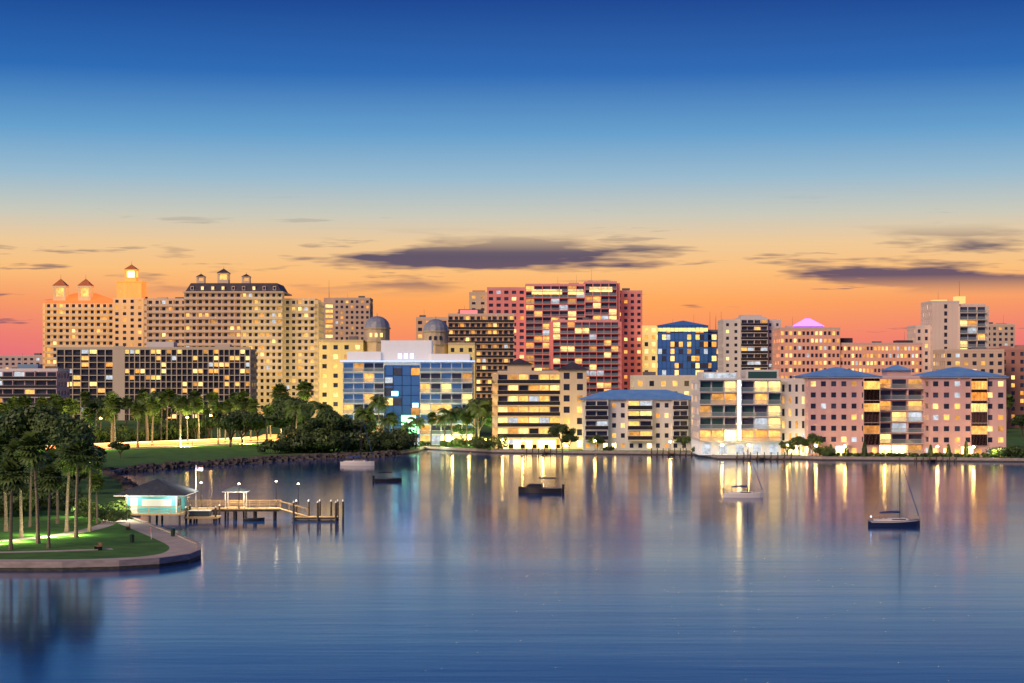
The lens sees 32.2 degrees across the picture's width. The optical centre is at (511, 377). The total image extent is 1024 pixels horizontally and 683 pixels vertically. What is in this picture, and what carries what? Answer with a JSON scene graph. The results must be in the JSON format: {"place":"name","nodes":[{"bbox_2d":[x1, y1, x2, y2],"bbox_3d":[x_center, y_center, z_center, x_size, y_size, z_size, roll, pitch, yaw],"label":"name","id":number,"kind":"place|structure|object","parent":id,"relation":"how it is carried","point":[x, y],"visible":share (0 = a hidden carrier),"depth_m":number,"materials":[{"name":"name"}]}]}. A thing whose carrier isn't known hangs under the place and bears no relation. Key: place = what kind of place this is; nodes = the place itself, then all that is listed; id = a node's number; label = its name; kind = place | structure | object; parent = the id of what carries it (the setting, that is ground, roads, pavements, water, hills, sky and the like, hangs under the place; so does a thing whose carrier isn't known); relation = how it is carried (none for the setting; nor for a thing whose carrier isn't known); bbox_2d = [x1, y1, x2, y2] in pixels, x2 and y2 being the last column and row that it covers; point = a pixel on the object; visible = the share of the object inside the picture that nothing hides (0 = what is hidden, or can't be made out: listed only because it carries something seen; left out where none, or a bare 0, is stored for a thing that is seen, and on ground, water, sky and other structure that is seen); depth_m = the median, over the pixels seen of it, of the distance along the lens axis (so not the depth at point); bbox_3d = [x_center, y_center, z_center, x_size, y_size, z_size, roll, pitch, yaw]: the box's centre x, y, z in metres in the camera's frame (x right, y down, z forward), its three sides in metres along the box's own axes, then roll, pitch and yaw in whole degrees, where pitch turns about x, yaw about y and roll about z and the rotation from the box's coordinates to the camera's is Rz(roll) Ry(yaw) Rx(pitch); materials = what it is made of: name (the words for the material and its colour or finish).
{"place":"outdoors","nodes":[
{"label":"outdoors","id":0,"kind":"place"},
{"bbox_2d":[0,353,42,367],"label":"building","id":1,"kind":"structure","parent":0,"point":[9,361],"depth_m":1000.00,"materials":[{"name":"beige concrete"}]},
{"bbox_2d":[0,548,113,552],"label":"park path","id":2,"kind":"structure","parent":0,"point":[54,550],"depth_m":211.10,"materials":[{"name":"concrete"}]},
{"bbox_2d":[0,519,116,541],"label":"park path","id":3,"kind":"structure","parent":0,"point":[105,524],"depth_m":237.09,"materials":[{"name":"concrete"}]},
{"bbox_2d":[42,263,147,367],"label":"hotel building","id":4,"kind":"structure","parent":0,"point":[86,317],"depth_m":949.50,"materials":[{"name":"beige concrete"}]},
{"bbox_2d":[0,518,196,560],"bbox_3d":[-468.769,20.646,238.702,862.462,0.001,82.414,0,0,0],"label":"waterfront walkway","id":5,"kind":"structure","parent":0,"point":[177,545],"depth_m":220.03,"materials":[{"name":"concrete"}]},
{"bbox_2d":[46,434,282,449],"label":"bayfront road","id":6,"kind":"structure","parent":0,"point":[200,443],"depth_m":551.91,"materials":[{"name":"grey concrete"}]},
{"bbox_2d":[146,396,162,445],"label":"palm tree","id":7,"kind":"object","parent":6,"relation":"on","point":[154,405],"visible":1,"depth_m":535.28,"materials":[{"name":"green plant"}]},
{"bbox_2d":[47,437,275,447],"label":"traffic light trails","id":8,"kind":"object","parent":6,"relation":"on","point":[185,441],"visible":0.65,"depth_m":544.68,"materials":[{"name":"yellow"}]},
{"bbox_2d":[209,401,225,444],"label":"palm tree","id":9,"kind":"object","parent":6,"relation":"on","point":[217,405],"visible":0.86,"depth_m":540.67,"materials":[{"name":"green plant"}]},
{"bbox_2d":[231,394,250,443],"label":"palm tree","id":10,"kind":"object","parent":6,"relation":"on","point":[240,401],"visible":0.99,"depth_m":549.09,"materials":[{"name":"green plant"}]},
{"bbox_2d":[246,397,261,440],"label":"palm tree","id":11,"kind":"object","parent":6,"relation":"on","point":[253,408],"visible":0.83,"depth_m":572.13,"materials":[{"name":"green plant"}]},
{"bbox_2d":[144,269,323,417],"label":"hotel building","id":12,"kind":"structure","parent":0,"point":[275,329],"depth_m":900.00,"materials":[{"name":"beige concrete"}]},
{"bbox_2d":[324,296,372,339],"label":"peach tower","id":13,"kind":"structure","parent":0,"point":[345,318],"depth_m":1150.00,"materials":[{"name":"brown"}]},
{"bbox_2d":[416,306,513,421],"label":"high-rise building","id":14,"kind":"structure","parent":0,"point":[491,336],"depth_m":820.00,"materials":[{"name":"beige concrete"}]},
{"bbox_2d":[0,450,1023,682],"bbox_3d":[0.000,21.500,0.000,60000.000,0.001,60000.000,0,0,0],"label":"water","id":15,"kind":"structure","parent":0,"point":[437,566],"depth_m":185.60,"materials":[{"name":"blue liquid"}]},
{"bbox_2d":[114,479,198,522],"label":"boathouse","id":16,"kind":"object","parent":15,"relation":"in","point":[156,497],"visible":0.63,"depth_m":262.00,"materials":[{"name":"blue paint"}]},
{"bbox_2d":[184,504,221,521],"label":"dock","id":17,"kind":"object","parent":15,"relation":"in","point":[200,513],"visible":0.88,"depth_m":263.40,"materials":[{"name":"brown wood"}]},
{"bbox_2d":[187,486,307,519],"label":"pier","id":18,"kind":"structure","parent":15,"relation":"in","point":[243,508],"depth_m":266.85,"materials":[{"name":"brown wood"}]},
{"bbox_2d":[292,499,343,520],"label":"floating dock","id":19,"kind":"object","parent":15,"relation":"in","point":[318,517],"visible":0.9,"depth_m":266.09,"materials":[{"name":"brown wood"}]},
{"bbox_2d":[340,419,373,465],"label":"moored sailboat","id":20,"kind":"object","parent":15,"relation":"on","point":[359,463],"visible":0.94,"depth_m":431.08,"materials":[{"name":"white plastic"}]},
{"bbox_2d":[518,477,564,492],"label":"motorboat","id":21,"kind":"object","parent":15,"relation":"on","point":[533,488],"visible":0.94,"depth_m":329.12,"materials":[{"name":"grey"}]},
{"bbox_2d":[723,449,763,497],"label":"white sailboat","id":22,"kind":"object","parent":15,"relation":"on","point":[746,494],"visible":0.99,"depth_m":316.43,"materials":[{"name":"white plastic"}]},
{"bbox_2d":[868,457,919,526],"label":"sailboat","id":23,"kind":"object","parent":15,"relation":"on","point":[895,522],"visible":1,"depth_m":255.36,"materials":[{"name":"blue"}]},
{"bbox_2d":[0,420,1023,558],"bbox_3d":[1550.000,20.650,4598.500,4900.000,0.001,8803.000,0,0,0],"label":"ground","id":24,"kind":"structure","parent":0,"point":[116,537],"depth_m":280.88,"materials":[{"name":"green plant"}]},
{"bbox_2d":[0,430,13,531],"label":"park palm","id":25,"kind":"object","parent":24,"relation":"on","point":[5,438],"visible":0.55,"depth_m":236.99,"materials":[{"name":"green plant"}]},
{"bbox_2d":[0,457,33,549],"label":"park palm","id":26,"kind":"object","parent":24,"relation":"on","point":[13,467],"visible":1,"depth_m":211.36,"materials":[{"name":"green plant"}]},
{"bbox_2d":[1,437,32,537],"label":"park palm","id":27,"kind":"object","parent":24,"relation":"on","point":[11,448],"visible":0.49,"depth_m":228.04,"materials":[{"name":"green plant"}]},
{"bbox_2d":[0,482,41,515],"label":"park shrub","id":28,"kind":"object","parent":24,"relation":"on","point":[25,498],"visible":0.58,"depth_m":261.40,"materials":[{"name":"green plant"}]},
{"bbox_2d":[14,394,33,408],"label":"palm tree","id":29,"kind":"object","parent":24,"relation":"on","point":[23,399],"visible":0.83,"depth_m":485.35,"materials":[{"name":"green plant"}]},
{"bbox_2d":[0,472,62,510],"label":"park shrub","id":30,"kind":"object","parent":24,"relation":"on","point":[44,502],"visible":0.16,"depth_m":275.79,"materials":[{"name":"green plant"}]},
{"bbox_2d":[13,429,52,543],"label":"park palm","id":31,"kind":"object","parent":24,"relation":"on","point":[31,442],"visible":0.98,"depth_m":218.94,"materials":[{"name":"green plant"}]},
{"bbox_2d":[26,448,42,526],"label":"park palm","id":32,"kind":"object","parent":24,"relation":"on","point":[30,508],"visible":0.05,"depth_m":244.50,"materials":[{"name":"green plant"}]},
{"bbox_2d":[0,364,69,406],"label":"office building","id":33,"kind":"structure","parent":24,"relation":"on","point":[36,381],"depth_m":660.00,"materials":[{"name":"brown"}]},
{"bbox_2d":[1,474,83,507],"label":"park shrub","id":34,"kind":"object","parent":24,"relation":"on","point":[72,487],"visible":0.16,"depth_m":281.29,"materials":[{"name":"green plant"}]},
{"bbox_2d":[0,405,86,469],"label":"park tree","id":35,"kind":"object","parent":24,"relation":"on","point":[14,422],"visible":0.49,"depth_m":332.71,"materials":[{"name":"green plant"}]},
{"bbox_2d":[32,463,69,547],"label":"park palm","id":36,"kind":"object","parent":24,"relation":"on","point":[50,481],"visible":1,"depth_m":213.37,"materials":[{"name":"green plant"}]},
{"bbox_2d":[44,447,62,523],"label":"park palm","id":37,"kind":"object","parent":24,"relation":"on","point":[50,452],"visible":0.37,"depth_m":248.80,"materials":[{"name":"green plant"}]},
{"bbox_2d":[33,414,95,487],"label":"park tree","id":38,"kind":"object","parent":24,"relation":"on","point":[48,427],"visible":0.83,"depth_m":320.47,"materials":[{"name":"green plant"}]},
{"bbox_2d":[52,442,81,531],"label":"park palm","id":39,"kind":"object","parent":24,"relation":"on","point":[64,471],"visible":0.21,"depth_m":237.11,"materials":[{"name":"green plant"}]},
{"bbox_2d":[52,495,87,509],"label":"park shrub","id":40,"kind":"object","parent":24,"relation":"on","point":[62,503],"visible":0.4,"depth_m":274.61,"materials":[{"name":"green plant"}]},
{"bbox_2d":[56,438,100,537],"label":"park palm","id":41,"kind":"object","parent":24,"relation":"on","point":[82,451],"visible":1,"depth_m":228.14,"materials":[{"name":"green plant"}]},
{"bbox_2d":[80,407,95,427],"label":"palm tree","id":42,"kind":"object","parent":24,"relation":"on","point":[88,414],"visible":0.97,"depth_m":501.56,"materials":[{"name":"green plant"}]},
{"bbox_2d":[79,447,107,531],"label":"park palm","id":43,"kind":"object","parent":24,"relation":"on","point":[98,463],"visible":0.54,"depth_m":237.21,"materials":[{"name":"green plant"}]},
{"bbox_2d":[85,472,106,523],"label":"park palm","id":44,"kind":"object","parent":24,"relation":"on","point":[97,485],"visible":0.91,"depth_m":249.40,"materials":[{"name":"green plant"}]},
{"bbox_2d":[73,497,130,519],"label":"bush","id":45,"kind":"object","parent":24,"relation":"on","point":[83,507],"visible":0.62,"depth_m":256.21,"materials":[{"name":"green plant"}]},
{"bbox_2d":[93,507,125,522],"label":"bush","id":46,"kind":"object","parent":24,"relation":"on","point":[111,515],"visible":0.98,"depth_m":251.32,"materials":[{"name":"green plant"}]},
{"bbox_2d":[94,425,131,441],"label":"roadside hedge","id":47,"kind":"object","parent":24,"relation":"on","point":[119,431],"visible":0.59,"depth_m":562.44,"materials":[{"name":"green plant"}]},
{"bbox_2d":[104,395,123,440],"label":"palm tree","id":48,"kind":"object","parent":24,"relation":"on","point":[114,409],"visible":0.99,"depth_m":508.91,"materials":[{"name":"green plant"}]},
{"bbox_2d":[107,441,129,457],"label":"lawn tree","id":49,"kind":"object","parent":24,"relation":"on","point":[118,445],"visible":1,"depth_m":451.11,"materials":[{"name":"green plant"}]},
{"bbox_2d":[129,400,147,447],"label":"palm tree","id":50,"kind":"object","parent":24,"relation":"on","point":[137,406],"visible":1,"depth_m":516.14,"materials":[{"name":"green plant"}]},
{"bbox_2d":[56,342,256,419],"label":"apartment building","id":51,"kind":"structure","parent":24,"relation":"on","point":[223,371],"depth_m":848.80,"materials":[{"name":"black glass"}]},
{"bbox_2d":[160,388,175,440],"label":"palm tree","id":52,"kind":"object","parent":24,"relation":"on","point":[168,393],"visible":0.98,"depth_m":566.78,"materials":[{"name":"green plant"}]},
{"bbox_2d":[150,417,202,439],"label":"roadside hedge","id":53,"kind":"object","parent":24,"relation":"on","point":[171,425],"visible":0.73,"depth_m":580.71,"materials":[{"name":"green plant"}]},
{"bbox_2d":[172,395,191,445],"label":"palm tree","id":54,"kind":"object","parent":24,"relation":"on","point":[184,404],"visible":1,"depth_m":529.52,"materials":[{"name":"green plant"}]},
{"bbox_2d":[184,418,204,439],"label":"tree","id":55,"kind":"object","parent":24,"relation":"on","point":[192,423],"visible":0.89,"depth_m":577.11,"materials":[{"name":"green plant"}]},
{"bbox_2d":[191,399,205,438],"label":"palm tree","id":56,"kind":"object","parent":24,"relation":"on","point":[198,406],"visible":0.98,"depth_m":566.44,"materials":[{"name":"green plant"}]},
{"bbox_2d":[203,392,220,438],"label":"palm tree","id":57,"kind":"object","parent":24,"relation":"on","point":[212,397],"visible":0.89,"depth_m":589.12,"materials":[{"name":"green plant"}]},
{"bbox_2d":[208,411,248,446],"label":"bay tree","id":58,"kind":"object","parent":24,"relation":"on","point":[215,417],"visible":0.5,"depth_m":524.14,"materials":[{"name":"green plant"}]},
{"bbox_2d":[219,409,263,447],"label":"bay tree","id":59,"kind":"object","parent":24,"relation":"on","point":[234,420],"visible":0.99,"depth_m":516.87,"materials":[{"name":"green plant"}]},
{"bbox_2d":[100,450,401,505],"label":"rip rap rocks","id":60,"kind":"object","parent":24,"relation":"on","point":[126,483],"visible":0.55,"depth_m":433.81,"materials":[{"name":"grey stone"}]},
{"bbox_2d":[256,439,289,453],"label":"mangrove bush","id":61,"kind":"object","parent":24,"relation":"on","point":[275,446],"visible":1,"depth_m":477.47,"materials":[{"name":"green plant"}]},
{"bbox_2d":[269,382,290,432],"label":"palm tree","id":62,"kind":"object","parent":24,"relation":"on","point":[280,388],"visible":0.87,"depth_m":567.81,"materials":[{"name":"green plant"}]},
{"bbox_2d":[269,404,310,432],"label":"bay tree","id":63,"kind":"object","parent":24,"relation":"on","point":[281,421],"visible":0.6,"depth_m":525.14,"materials":[{"name":"green plant"}]},
{"bbox_2d":[268,396,315,417],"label":"bay tree","id":64,"kind":"object","parent":24,"relation":"on","point":[279,401],"visible":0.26,"depth_m":548.21,"materials":[{"name":"green plant"}]},
{"bbox_2d":[283,399,310,428],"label":"palm tree","id":65,"kind":"object","parent":24,"relation":"on","point":[297,405],"visible":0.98,"depth_m":507.84,"materials":[{"name":"green plant"}]},
{"bbox_2d":[295,381,314,400],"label":"palm tree","id":66,"kind":"object","parent":24,"relation":"on","point":[306,387],"visible":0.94,"depth_m":589.22,"materials":[{"name":"green plant"}]},
{"bbox_2d":[275,424,344,452],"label":"mangrove bush","id":67,"kind":"object","parent":24,"relation":"on","point":[287,431],"visible":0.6,"depth_m":481.92,"materials":[{"name":"green plant"}]},
{"bbox_2d":[286,427,348,452],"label":"mangrove bush","id":68,"kind":"object","parent":24,"relation":"on","point":[301,431],"visible":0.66,"depth_m":480.43,"materials":[{"name":"green plant"}]},
{"bbox_2d":[308,401,333,416],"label":"tree","id":69,"kind":"object","parent":24,"relation":"on","point":[318,406],"visible":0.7,"depth_m":534.50,"materials":[{"name":"green plant"}]},
{"bbox_2d":[301,408,351,451],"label":"bay tree","id":70,"kind":"object","parent":24,"relation":"on","point":[331,418],"visible":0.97,"depth_m":485.04,"materials":[{"name":"green plant"}]},
{"bbox_2d":[304,427,363,452],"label":"mangrove bush","id":71,"kind":"object","parent":24,"relation":"on","point":[347,442],"visible":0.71,"depth_m":484.66,"materials":[{"name":"green plant"}]},
{"bbox_2d":[333,419,368,436],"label":"bay tree","id":72,"kind":"object","parent":24,"relation":"on","point":[355,422],"visible":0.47,"depth_m":497.89,"materials":[{"name":"green plant"}]},
{"bbox_2d":[352,406,376,420],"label":"palm tree","id":73,"kind":"object","parent":24,"relation":"on","point":[366,411],"visible":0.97,"depth_m":529.23,"materials":[{"name":"green plant"}]},
{"bbox_2d":[348,432,385,451],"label":"mangrove bush","id":74,"kind":"object","parent":24,"relation":"on","point":[372,445],"visible":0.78,"depth_m":490.10,"materials":[{"name":"green plant"}]},
{"bbox_2d":[367,395,389,427],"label":"palm tree","id":75,"kind":"object","parent":24,"relation":"on","point":[380,403],"visible":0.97,"depth_m":528.75,"materials":[{"name":"green plant"}]},
{"bbox_2d":[378,415,399,430],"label":"palm tree","id":76,"kind":"object","parent":24,"relation":"on","point":[388,420],"visible":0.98,"depth_m":518.62,"materials":[{"name":"green plant"}]},
{"bbox_2d":[365,427,417,450],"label":"mangrove bush","id":77,"kind":"object","parent":24,"relation":"on","point":[402,436],"visible":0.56,"depth_m":495.57,"materials":[{"name":"green plant"}]},
{"bbox_2d":[319,316,475,436],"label":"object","id":78,"kind":"structure","parent":24,"relation":"on","point":[332,353],"depth_m":612.30,"materials":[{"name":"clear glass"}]},
{"bbox_2d":[340,340,475,444],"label":"building","id":79,"kind":"structure","parent":24,"relation":"on","point":[416,379],"depth_m":540.00,"materials":[{"name":"blue"}]},
{"bbox_2d":[438,408,457,446],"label":"palm tree","id":80,"kind":"object","parent":24,"relation":"on","point":[449,412],"visible":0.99,"depth_m":526.77,"materials":[{"name":"green plant"}]},
{"bbox_2d":[448,424,474,439],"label":"garden tree","id":81,"kind":"object","parent":24,"relation":"on","point":[459,428],"visible":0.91,"depth_m":537.95,"materials":[{"name":"green plant"}]},
{"bbox_2d":[452,398,491,431],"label":"garden tree","id":82,"kind":"object","parent":24,"relation":"on","point":[460,410],"visible":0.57,"depth_m":526.74,"materials":[{"name":"green plant"}]},
{"bbox_2d":[465,401,491,436],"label":"palm tree","id":83,"kind":"object","parent":24,"relation":"on","point":[476,409],"visible":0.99,"depth_m":522.36,"materials":[{"name":"green plant"}]},
{"bbox_2d":[469,435,509,449],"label":"bush","id":84,"kind":"object","parent":24,"relation":"on","point":[490,443],"visible":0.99,"depth_m":504.05,"materials":[{"name":"green plant"}]},
{"bbox_2d":[0,446,1023,570],"bbox_3d":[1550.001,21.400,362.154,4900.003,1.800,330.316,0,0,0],"label":"seawall","id":85,"kind":"object","parent":24,"relation":"on","point":[191,556],"visible":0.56,"depth_m":394.88,"materials":[{"name":"concrete"}]},
{"bbox_2d":[492,358,588,448],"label":"apartment building","id":86,"kind":"structure","parent":24,"relation":"on","point":[530,407],"depth_m":509.80,"materials":[{"name":"brown concrete"}]},
{"bbox_2d":[547,423,575,449],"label":"tree","id":87,"kind":"object","parent":24,"relation":"on","point":[555,429],"visible":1,"depth_m":497.60,"materials":[{"name":"green plant"}]},
{"bbox_2d":[578,390,690,449],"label":"building","id":88,"kind":"structure","parent":24,"relation":"on","point":[637,419],"depth_m":500.00,"materials":[{"name":"brown"}]},
{"bbox_2d":[630,372,696,395],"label":"cream building","id":89,"kind":"structure","parent":24,"relation":"on","point":[681,384],"depth_m":570.00,"materials":[{"name":"beige concrete"}]},
{"bbox_2d":[691,370,804,454],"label":"apartment building","id":90,"kind":"structure","parent":24,"relation":"on","point":[760,412],"depth_m":470.00,"materials":[{"name":"white concrete"}]},
{"bbox_2d":[798,433,823,455],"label":"tree","id":91,"kind":"object","parent":24,"relation":"on","point":[815,439],"visible":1,"depth_m":461.30,"materials":[{"name":"green plant"}]},
{"bbox_2d":[813,445,836,455],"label":"bush","id":92,"kind":"object","parent":24,"relation":"on","point":[823,451],"visible":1,"depth_m":459.41,"materials":[{"name":"green plant"}]},
{"bbox_2d":[792,365,1009,455],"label":"apartment building","id":93,"kind":"structure","parent":24,"relation":"on","point":[897,409],"depth_m":466.00,"materials":[{"name":"brown"}]},
{"bbox_2d":[933,347,1003,374],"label":"peach building","id":94,"kind":"structure","parent":24,"relation":"on","point":[983,359],"depth_m":700.00,"materials":[{"name":"pink concrete"}]},
{"bbox_2d":[985,446,1019,457],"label":"bush","id":95,"kind":"object","parent":24,"relation":"on","point":[998,452],"visible":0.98,"depth_m":451.24,"materials":[{"name":"green plant"}]},
{"bbox_2d":[986,345,1023,427],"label":"building","id":96,"kind":"structure","parent":24,"relation":"on","point":[1014,363],"depth_m":720.00,"materials":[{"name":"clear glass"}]},
{"bbox_2d":[0,0,1023,354],"label":"sky","id":97,"kind":"structure","parent":0,"point":[852,166],"materials":[{"name":"blue"}]},
{"bbox_2d":[469,269,641,394],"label":"pink building towers","id":98,"kind":"structure","parent":0,"point":[594,327],"depth_m":902.00,"materials":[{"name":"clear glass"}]},
{"bbox_2d":[642,319,717,374],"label":"blue glass tower","id":99,"kind":"structure","parent":0,"point":[682,348],"depth_m":900.00,"materials":[{"name":"blue glass"}]},
{"bbox_2d":[718,315,780,376],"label":"high-rise building","id":100,"kind":"structure","parent":0,"point":[745,342],"depth_m":801.95,"materials":[{"name":"brown concrete"}]},
{"bbox_2d":[772,319,922,377],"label":"apartment building","id":101,"kind":"structure","parent":0,"point":[804,346],"depth_m":760.95,"materials":[{"name":"brown"}]},
{"bbox_2d":[907,293,988,372],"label":"high-rise building","id":102,"kind":"structure","parent":0,"point":[956,323],"depth_m":801.00,"materials":[{"name":"brown"}]},
{"bbox_2d":[989,322,1014,347],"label":"peach tower","id":103,"kind":"structure","parent":0,"point":[1001,334],"depth_m":1000.00,"materials":[{"name":"beige concrete"}]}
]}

